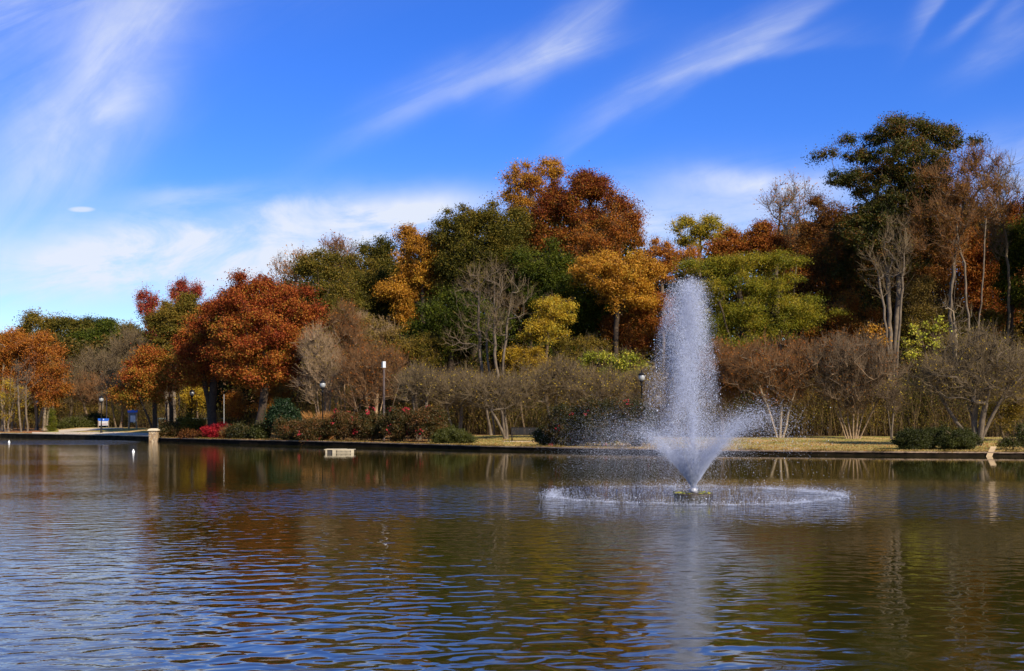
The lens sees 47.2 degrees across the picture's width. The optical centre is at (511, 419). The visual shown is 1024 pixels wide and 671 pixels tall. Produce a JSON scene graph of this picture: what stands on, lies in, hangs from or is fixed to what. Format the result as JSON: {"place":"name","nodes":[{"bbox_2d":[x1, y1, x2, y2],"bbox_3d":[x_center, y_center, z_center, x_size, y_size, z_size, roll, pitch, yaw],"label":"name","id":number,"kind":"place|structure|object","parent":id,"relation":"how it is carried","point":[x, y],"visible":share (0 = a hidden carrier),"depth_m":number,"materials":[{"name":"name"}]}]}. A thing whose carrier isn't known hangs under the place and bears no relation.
{"place":"outdoors","nodes":[
{"label":"outdoors","id":0,"kind":"place"},
{"bbox_2d":[0,347,1022,451],"bbox_3d":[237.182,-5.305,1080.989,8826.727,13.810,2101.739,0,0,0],"label":"ground","id":1,"kind":"structure","parent":0,"point":[138,430],"depth_m":79.59,"materials":[{"name":"brown soil"}]},
{"bbox_2d":[0,330,24,430],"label":"maple tree","id":2,"kind":"object","parent":1,"relation":"on","point":[5,352],"visible":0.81,"depth_m":131.68,"materials":[{"name":"orange plant"}]},
{"bbox_2d":[0,368,35,431],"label":"slender tree","id":3,"kind":"object","parent":1,"relation":"on","point":[4,397],"visible":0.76,"depth_m":127.90,"materials":[{"name":"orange plant"}]},
{"bbox_2d":[0,324,56,429],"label":"maple tree","id":4,"kind":"object","parent":1,"relation":"on","point":[8,331],"visible":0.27,"depth_m":133.62,"materials":[{"name":"orange plant"}]},
{"bbox_2d":[4,327,72,429],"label":"maple tree","id":5,"kind":"object","parent":1,"relation":"on","point":[35,351],"visible":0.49,"depth_m":130.48,"materials":[{"name":"orange plant"}]},
{"bbox_2d":[12,307,65,337],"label":"oak tree","id":6,"kind":"object","parent":1,"relation":"on","point":[30,318],"visible":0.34,"depth_m":170.67,"materials":[{"name":"green plant"}]},
{"bbox_2d":[29,350,80,430],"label":"maple tree","id":7,"kind":"object","parent":1,"relation":"on","point":[61,388],"visible":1,"depth_m":125.53,"materials":[{"name":"orange plant"}]},
{"bbox_2d":[43,311,98,337],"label":"evergreen tree","id":8,"kind":"object","parent":1,"relation":"on","point":[68,323],"visible":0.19,"depth_m":167.34,"materials":[{"name":"green plant"}]},
{"bbox_2d":[0,433,148,440],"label":"retaining wall","id":9,"kind":"structure","parent":1,"relation":"on","point":[85,436],"depth_m":110.70,"materials":[{"name":"concrete"}]},
{"bbox_2d":[59,354,90,416],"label":"bare tree","id":10,"kind":"object","parent":1,"relation":"on","point":[74,375],"visible":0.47,"depth_m":135.90,"materials":[{"name":"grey plant"}]},
{"bbox_2d":[66,369,113,413],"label":"bare tree","id":11,"kind":"object","parent":1,"relation":"on","point":[88,388],"visible":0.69,"depth_m":131.52,"materials":[{"name":"brown plant"}]},
{"bbox_2d":[62,318,124,360],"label":"evergreen tree","id":12,"kind":"object","parent":1,"relation":"on","point":[100,330],"visible":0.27,"depth_m":158.62,"materials":[{"name":"green plant"}]},
{"bbox_2d":[72,343,127,413],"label":"bare tree","id":13,"kind":"object","parent":1,"relation":"on","point":[101,364],"visible":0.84,"depth_m":141.60,"materials":[{"name":"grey plant"}]},
{"bbox_2d":[94,366,145,427],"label":"bare tree","id":14,"kind":"object","parent":1,"relation":"on","point":[104,394],"visible":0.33,"depth_m":125.83,"materials":[{"name":"brown plant"}]},
{"bbox_2d":[102,318,148,408],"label":"bare tree","id":15,"kind":"object","parent":1,"relation":"on","point":[118,344],"visible":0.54,"depth_m":143.40,"materials":[{"name":"brown plant"}]},
{"bbox_2d":[105,340,185,427],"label":"maple tree","id":16,"kind":"object","parent":1,"relation":"on","point":[142,376],"visible":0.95,"depth_m":101.42,"materials":[{"name":"orange plant"}]},
{"bbox_2d":[137,291,201,421],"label":"olive tree","id":17,"kind":"object","parent":1,"relation":"on","point":[162,321],"visible":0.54,"depth_m":107.26,"materials":[{"name":"green plant"}]},
{"bbox_2d":[132,273,206,420],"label":"crimson tree","id":18,"kind":"object","parent":1,"relation":"on","point":[151,301],"visible":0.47,"depth_m":117.76,"materials":[{"name":"red plant"}]},
{"bbox_2d":[173,412,206,435],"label":"leafy shrub","id":19,"kind":"object","parent":1,"relation":"on","point":[189,422],"visible":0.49,"depth_m":98.50,"materials":[{"name":"green plant"}]},
{"bbox_2d":[175,384,217,416],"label":"maple tree","id":20,"kind":"object","parent":1,"relation":"on","point":[199,402],"visible":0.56,"depth_m":117.55,"materials":[{"name":"yellow plant"}]},
{"bbox_2d":[162,290,237,425],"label":"maple tree","id":21,"kind":"object","parent":1,"relation":"on","point":[193,368],"visible":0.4,"depth_m":97.36,"materials":[{"name":"brown plant"}]},
{"bbox_2d":[218,386,251,422],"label":"maple tree","id":22,"kind":"object","parent":1,"relation":"on","point":[237,398],"visible":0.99,"depth_m":115.67,"materials":[{"name":"brown plant"}]},
{"bbox_2d":[224,420,253,438],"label":"evergreen shrub","id":23,"kind":"object","parent":1,"relation":"on","point":[238,431],"visible":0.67,"depth_m":90.42,"materials":[{"name":"green plant"}]},
{"bbox_2d":[192,267,337,425],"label":"maple tree","id":24,"kind":"object","parent":1,"relation":"on","point":[267,304],"visible":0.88,"depth_m":91.82,"materials":[{"name":"orange plant"}]},
{"bbox_2d":[250,382,293,432],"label":"maple tree","id":25,"kind":"object","parent":1,"relation":"on","point":[276,392],"visible":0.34,"depth_m":111.46,"materials":[{"name":"brown plant"}]},
{"bbox_2d":[261,395,303,437],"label":"holly","id":26,"kind":"object","parent":1,"relation":"on","point":[280,406],"visible":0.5,"depth_m":89.05,"materials":[{"name":"green plant"}]},
{"bbox_2d":[271,413,303,439],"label":"rose shrub","id":27,"kind":"object","parent":1,"relation":"on","point":[286,428],"visible":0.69,"depth_m":84.99,"materials":[{"name":"brown plant"}]},
{"bbox_2d":[267,243,316,412],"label":"bare tree","id":28,"kind":"object","parent":1,"relation":"on","point":[284,268],"visible":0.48,"depth_m":113.74,"materials":[{"name":"grey plant"}]},
{"bbox_2d":[292,414,336,444],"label":"rose shrub","id":29,"kind":"object","parent":1,"relation":"on","point":[310,429],"visible":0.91,"depth_m":82.99,"materials":[{"name":"brown plant"}]},
{"bbox_2d":[286,318,352,416],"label":"crepe myrtle","id":30,"kind":"object","parent":1,"relation":"on","point":[314,346],"visible":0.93,"depth_m":89.63,"materials":[{"name":"beige plant"}]},
{"bbox_2d":[282,244,373,415],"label":"olive tree","id":31,"kind":"object","parent":1,"relation":"on","point":[319,270],"visible":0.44,"depth_m":105.33,"materials":[{"name":"green plant"}]},
{"bbox_2d":[313,229,358,405],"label":"bare tree","id":32,"kind":"object","parent":1,"relation":"on","point":[335,243],"visible":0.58,"depth_m":111.78,"materials":[{"name":"grey plant"}]},
{"bbox_2d":[318,407,359,440],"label":"rose shrub","id":33,"kind":"object","parent":1,"relation":"on","point":[339,421],"visible":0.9,"depth_m":82.47,"materials":[{"name":"brown plant"}]},
{"bbox_2d":[323,296,378,415],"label":"crepe myrtle","id":34,"kind":"object","parent":1,"relation":"on","point":[348,333],"visible":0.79,"depth_m":91.67,"materials":[{"name":"beige plant"}]},
{"bbox_2d":[330,250,392,397],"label":"oak tree","id":35,"kind":"object","parent":1,"relation":"on","point":[354,257],"visible":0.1,"depth_m":115.63,"materials":[{"name":"green plant"}]},
{"bbox_2d":[347,407,389,440],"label":"rose shrub","id":36,"kind":"object","parent":1,"relation":"on","point":[367,424],"visible":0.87,"depth_m":81.81,"materials":[{"name":"brown plant"}]},
{"bbox_2d":[329,338,415,413],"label":"crepe myrtle","id":37,"kind":"object","parent":1,"relation":"on","point":[371,374],"visible":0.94,"depth_m":87.53,"materials":[{"name":"beige plant"}]},
{"bbox_2d":[344,308,402,415],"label":"tan tree","id":38,"kind":"object","parent":1,"relation":"on","point":[387,332],"visible":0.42,"depth_m":97.51,"materials":[{"name":"brown plant"}]},
{"bbox_2d":[348,232,403,393],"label":"oak tree","id":39,"kind":"object","parent":1,"relation":"on","point":[382,248],"visible":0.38,"depth_m":119.24,"materials":[{"name":"green plant"}]},
{"bbox_2d":[337,264,417,407],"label":"oak tree","id":40,"kind":"object","parent":1,"relation":"on","point":[366,284],"visible":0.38,"depth_m":111.18,"materials":[{"name":"green plant"}]},
{"bbox_2d":[376,403,417,441],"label":"rose shrub","id":41,"kind":"object","parent":1,"relation":"on","point":[396,421],"visible":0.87,"depth_m":79.97,"materials":[{"name":"green plant"}]},
{"bbox_2d":[369,221,450,404],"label":"maple tree","id":42,"kind":"object","parent":1,"relation":"on","point":[401,289],"visible":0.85,"depth_m":107.17,"materials":[{"name":"orange plant"}]},
{"bbox_2d":[378,328,450,410],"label":"oak tree","id":43,"kind":"object","parent":1,"relation":"on","point":[415,350],"visible":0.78,"depth_m":97.67,"materials":[{"name":"green plant"}]},
{"bbox_2d":[387,357,451,439],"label":"bare tree","id":44,"kind":"object","parent":1,"relation":"on","point":[420,382],"visible":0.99,"depth_m":83.59,"materials":[{"name":"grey plant"}]},
{"bbox_2d":[406,404,454,441],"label":"rose shrub","id":45,"kind":"object","parent":1,"relation":"on","point":[428,421],"visible":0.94,"depth_m":78.53,"materials":[{"name":"brown plant"}]},
{"bbox_2d":[417,361,487,429],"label":"bare tree","id":46,"kind":"object","parent":1,"relation":"on","point":[455,381],"visible":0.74,"depth_m":84.52,"materials":[{"name":"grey plant"}]},
{"bbox_2d":[429,424,477,443],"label":"rounded shrub","id":47,"kind":"object","parent":1,"relation":"on","point":[451,434],"visible":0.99,"depth_m":75.03,"materials":[{"name":"green plant"}]},
{"bbox_2d":[392,283,523,429],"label":"oak tree","id":48,"kind":"object","parent":1,"relation":"on","point":[438,318],"visible":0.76,"depth_m":99.36,"materials":[{"name":"green plant"}]},
{"bbox_2d":[438,254,513,434],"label":"bare tree","id":49,"kind":"object","parent":1,"relation":"on","point":[475,276],"visible":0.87,"depth_m":94.04,"materials":[{"name":"grey plant"}]},
{"bbox_2d":[422,191,541,399],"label":"oak tree","id":50,"kind":"object","parent":1,"relation":"on","point":[502,232],"visible":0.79,"depth_m":105.03,"materials":[{"name":"green plant"}]},
{"bbox_2d":[458,364,543,438],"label":"bare tree","id":51,"kind":"object","parent":1,"relation":"on","point":[501,391],"visible":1,"depth_m":82.47,"materials":[{"name":"brown plant"}]},
{"bbox_2d":[467,258,539,434],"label":"bare tree","id":52,"kind":"object","parent":1,"relation":"on","point":[495,320],"visible":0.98,"depth_m":93.06,"materials":[{"name":"grey plant"}]},
{"bbox_2d":[0,198,1023,427],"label":"deep wood","id":53,"kind":"object","parent":1,"relation":"on","point":[221,386],"visible":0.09,"depth_m":123.15,"materials":[{"name":"brown plant"}]},
{"bbox_2d":[0,395,1023,436],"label":"thicket","id":54,"kind":"object","parent":1,"relation":"on","point":[822,420],"visible":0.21,"depth_m":87.80,"materials":[{"name":"brown plant"}]},
{"bbox_2d":[0,427,1023,453],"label":"lawn grass","id":55,"kind":"structure","parent":1,"relation":"on","point":[793,447],"depth_m":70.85,"materials":[{"name":"green plant"}]},
{"bbox_2d":[496,342,554,426],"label":"maple tree","id":56,"kind":"object","parent":1,"relation":"on","point":[513,353],"visible":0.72,"depth_m":94.63,"materials":[{"name":"yellow plant"}]},
{"bbox_2d":[494,154,568,400],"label":"maple tree","id":57,"kind":"object","parent":1,"relation":"on","point":[550,166],"visible":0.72,"depth_m":115.50,"materials":[{"name":"orange plant"}]},
{"bbox_2d":[55,429,1020,451],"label":"fallen leaves","id":58,"kind":"object","parent":1,"relation":"on","point":[677,442],"visible":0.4,"depth_m":70.56,"materials":[{"name":"orange plant"}]},
{"bbox_2d":[59,332,1023,436],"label":"brush","id":59,"kind":"object","parent":1,"relation":"on","point":[304,406],"visible":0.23,"depth_m":91.10,"materials":[{"name":"brown plant"}]},
{"bbox_2d":[515,288,579,410],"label":"maple tree","id":60,"kind":"object","parent":1,"relation":"on","point":[547,327],"visible":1,"depth_m":95.50,"materials":[{"name":"yellow plant"}]},
{"bbox_2d":[509,346,586,422],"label":"bare tree","id":61,"kind":"object","parent":1,"relation":"on","point":[545,383],"visible":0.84,"depth_m":83.59,"materials":[{"name":"brown plant"}]},
{"bbox_2d":[537,398,590,446],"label":"rose shrub","id":62,"kind":"object","parent":1,"relation":"on","point":[557,423],"visible":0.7,"depth_m":68.83,"materials":[{"name":"green plant"}]},
{"bbox_2d":[501,235,641,401],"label":"oak tree","id":63,"kind":"object","parent":1,"relation":"on","point":[542,267],"visible":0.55,"depth_m":102.15,"materials":[{"name":"green plant"}]},
{"bbox_2d":[517,160,644,373],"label":"oak tree","id":64,"kind":"object","parent":1,"relation":"on","point":[560,205],"visible":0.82,"depth_m":108.41,"materials":[{"name":"orange plant"}]},
{"bbox_2d":[548,331,615,406],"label":"oak tree","id":65,"kind":"object","parent":1,"relation":"on","point":[589,342],"visible":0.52,"depth_m":96.50,"materials":[{"name":"green plant"}]},
{"bbox_2d":[160,438,1023,455],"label":"retaining wall","id":66,"kind":"structure","parent":1,"relation":"on","point":[467,447],"depth_m":68.25,"materials":[{"name":"grey concrete"}]},
{"bbox_2d":[553,359,643,405],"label":"bare tree","id":67,"kind":"object","parent":1,"relation":"on","point":[596,386],"visible":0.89,"depth_m":82.54,"materials":[{"name":"brown plant"}]},
{"bbox_2d":[568,394,628,446],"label":"rose shrub","id":68,"kind":"object","parent":1,"relation":"on","point":[591,406],"visible":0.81,"depth_m":67.84,"materials":[{"name":"green plant"}]},
{"bbox_2d":[558,198,653,384],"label":"oak tree","id":69,"kind":"object","parent":1,"relation":"on","point":[625,228],"visible":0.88,"depth_m":106.33,"materials":[{"name":"brown plant"}]},
{"bbox_2d":[576,344,654,400],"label":"leafy shrub","id":70,"kind":"object","parent":1,"relation":"on","point":[601,357],"visible":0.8,"depth_m":87.75,"materials":[{"name":"green plant"}]},
{"bbox_2d":[565,245,669,397],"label":"maple tree","id":71,"kind":"object","parent":1,"relation":"on","point":[617,280],"visible":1,"depth_m":98.21,"materials":[{"name":"orange plant"}]},
{"bbox_2d":[603,394,667,446],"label":"rose shrub","id":72,"kind":"object","parent":1,"relation":"on","point":[632,410],"visible":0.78,"depth_m":67.35,"materials":[{"name":"green plant"}]},
{"bbox_2d":[594,285,680,372],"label":"maple tree","id":73,"kind":"object","parent":1,"relation":"on","point":[634,338],"visible":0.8,"depth_m":100.51,"materials":[{"name":"brown plant"}]},
{"bbox_2d":[612,361,671,415],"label":"bare tree","id":74,"kind":"object","parent":1,"relation":"on","point":[636,383],"visible":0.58,"depth_m":83.60,"materials":[{"name":"brown plant"}]},
{"bbox_2d":[641,231,707,393],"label":"maple tree","id":75,"kind":"object","parent":1,"relation":"on","point":[669,253],"visible":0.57,"depth_m":103.50,"materials":[{"name":"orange plant"}]},
{"bbox_2d":[664,211,738,402],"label":"maple tree","id":76,"kind":"object","parent":1,"relation":"on","point":[698,231],"visible":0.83,"depth_m":115.57,"materials":[{"name":"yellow plant"}]},
{"bbox_2d":[692,334,747,437],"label":"crepe myrtle","id":77,"kind":"object","parent":1,"relation":"on","point":[730,390],"visible":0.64,"depth_m":81.62,"materials":[{"name":"beige plant"}]},
{"bbox_2d":[697,216,795,406],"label":"maple tree","id":78,"kind":"object","parent":1,"relation":"on","point":[762,236],"visible":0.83,"depth_m":111.36,"materials":[{"name":"orange plant"}]},
{"bbox_2d":[665,248,852,429],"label":"locust tree","id":79,"kind":"object","parent":1,"relation":"on","point":[738,314],"visible":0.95,"depth_m":93.34,"materials":[{"name":"green plant"}]},
{"bbox_2d":[712,327,826,437],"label":"crepe myrtle","id":80,"kind":"object","parent":1,"relation":"on","point":[796,366],"visible":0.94,"depth_m":79.49,"materials":[{"name":"brown plant"}]},
{"bbox_2d":[754,167,818,406],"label":"bare tree","id":81,"kind":"object","parent":1,"relation":"on","point":[785,202],"visible":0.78,"depth_m":113.68,"materials":[{"name":"grey plant"}]},
{"bbox_2d":[774,253,862,419],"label":"oak tree","id":82,"kind":"object","parent":1,"relation":"on","point":[811,283],"visible":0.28,"depth_m":105.26,"materials":[{"name":"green plant"}]},
{"bbox_2d":[781,189,856,401],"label":"oak tree","id":83,"kind":"object","parent":1,"relation":"on","point":[808,229],"visible":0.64,"depth_m":107.49,"materials":[{"name":"brown plant"}]},
{"bbox_2d":[799,288,882,355],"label":"oak tree","id":84,"kind":"object","parent":1,"relation":"on","point":[852,323],"visible":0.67,"depth_m":99.49,"materials":[{"name":"brown plant"}]},
{"bbox_2d":[797,322,913,438],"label":"crepe myrtle","id":85,"kind":"object","parent":1,"relation":"on","point":[869,367],"visible":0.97,"depth_m":78.42,"materials":[{"name":"beige plant"}]},
{"bbox_2d":[813,219,918,408],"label":"oak tree","id":86,"kind":"object","parent":1,"relation":"on","point":[846,266],"visible":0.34,"depth_m":103.27,"materials":[{"name":"green plant"}]},
{"bbox_2d":[854,211,921,406],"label":"bare tree","id":87,"kind":"object","parent":1,"relation":"on","point":[902,263],"visible":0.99,"depth_m":90.89,"materials":[{"name":"brown plant"}]},
{"bbox_2d":[865,375,916,438],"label":"bare tree","id":88,"kind":"object","parent":1,"relation":"on","point":[893,403],"visible":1,"depth_m":77.85,"materials":[{"name":"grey plant"}]},
{"bbox_2d":[801,110,992,406],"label":"oak tree","id":89,"kind":"object","parent":1,"relation":"on","point":[897,178],"visible":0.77,"depth_m":95.31,"materials":[{"name":"green plant"}]},
{"bbox_2d":[889,426,935,449],"bbox_3d":[21.361,1.037,62.534,2.584,1.564,2.431,0,0,0],"label":"clipped shrub","id":90,"kind":"object","parent":1,"relation":"on","point":[912,438],"visible":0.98,"depth_m":62.07,"materials":[{"name":"green plant"}]},
{"bbox_2d":[880,270,960,395],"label":"oak tree","id":91,"kind":"object","parent":1,"relation":"on","point":[915,292],"visible":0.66,"depth_m":97.52,"materials":[{"name":"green plant"}]},
{"bbox_2d":[897,309,951,420],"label":"maple tree","id":92,"kind":"object","parent":1,"relation":"on","point":[916,331],"visible":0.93,"depth_m":85.93,"materials":[{"name":"yellow plant"}]},
{"bbox_2d":[884,176,978,387],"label":"oak tree","id":93,"kind":"object","parent":1,"relation":"on","point":[929,271],"visible":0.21,"depth_m":102.07,"materials":[{"name":"brown plant"}]},
{"bbox_2d":[892,302,1023,396],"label":"oak tree","id":94,"kind":"object","parent":1,"relation":"on","point":[999,317],"visible":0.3,"depth_m":97.37,"materials":[{"name":"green plant"}]},
{"bbox_2d":[928,422,987,449],"bbox_3d":[23.483,0.953,62.126,3.000,1.673,2.878,0,0,0],"label":"clipped shrub","id":95,"kind":"object","parent":1,"relation":"on","point":[955,439],"visible":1,"depth_m":61.72,"materials":[{"name":"green plant"}]},
{"bbox_2d":[893,315,1023,445],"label":"cherry tree","id":96,"kind":"object","parent":1,"relation":"on","point":[1007,360],"visible":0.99,"depth_m":66.56,"materials":[{"name":"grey plant"}]},
{"bbox_2d":[899,137,1023,391],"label":"red oak tree","id":97,"kind":"object","parent":1,"relation":"on","point":[963,189],"visible":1,"depth_m":92.75,"materials":[{"name":"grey plant"}]},
{"bbox_2d":[943,196,1023,333],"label":"oak tree","id":98,"kind":"object","parent":1,"relation":"on","point":[974,273],"visible":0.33,"depth_m":105.37,"materials":[{"name":"brown plant"}]},
{"bbox_2d":[964,377,1023,439],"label":"leafy shrub","id":99,"kind":"object","parent":1,"relation":"on","point":[1011,415],"visible":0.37,"depth_m":73.66,"materials":[{"name":"green plant"}]},
{"bbox_2d":[967,149,1023,383],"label":"bare tree","id":100,"kind":"object","parent":1,"relation":"on","point":[995,230],"visible":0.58,"depth_m":94.58,"materials":[{"name":"brown plant"}]},
{"bbox_2d":[978,210,1023,377],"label":"oak tree","id":101,"kind":"object","parent":1,"relation":"on","point":[1016,254],"visible":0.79,"depth_m":96.58,"materials":[{"name":"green plant"}]},
{"bbox_2d":[993,420,1023,449],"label":"leafy shrub","id":102,"kind":"object","parent":1,"relation":"on","point":[1012,442],"visible":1,"depth_m":61.35,"materials":[{"name":"green plant"}]},
{"bbox_2d":[0,437,1023,670],"bbox_3d":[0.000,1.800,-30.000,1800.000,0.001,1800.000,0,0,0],"label":"pond water","id":103,"kind":"structure","parent":0,"point":[117,555],"depth_m":14.93,"materials":[{"name":"blue liquid"}]},
{"bbox_2d":[531,273,876,505],"bbox_3d":[3.995,-0.879,28.282,8.856,5.519,7.734,0,0,0],"label":"fountain","id":104,"kind":"object","parent":103,"relation":"on","point":[693,470],"visible":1,"depth_m":28.15,"materials":[{"name":"liquid"}]},
{"bbox_2d":[0,0,1023,340],"label":"sky","id":105,"kind":"structure","parent":0,"point":[153,142],"materials":[{"name":"blue"}]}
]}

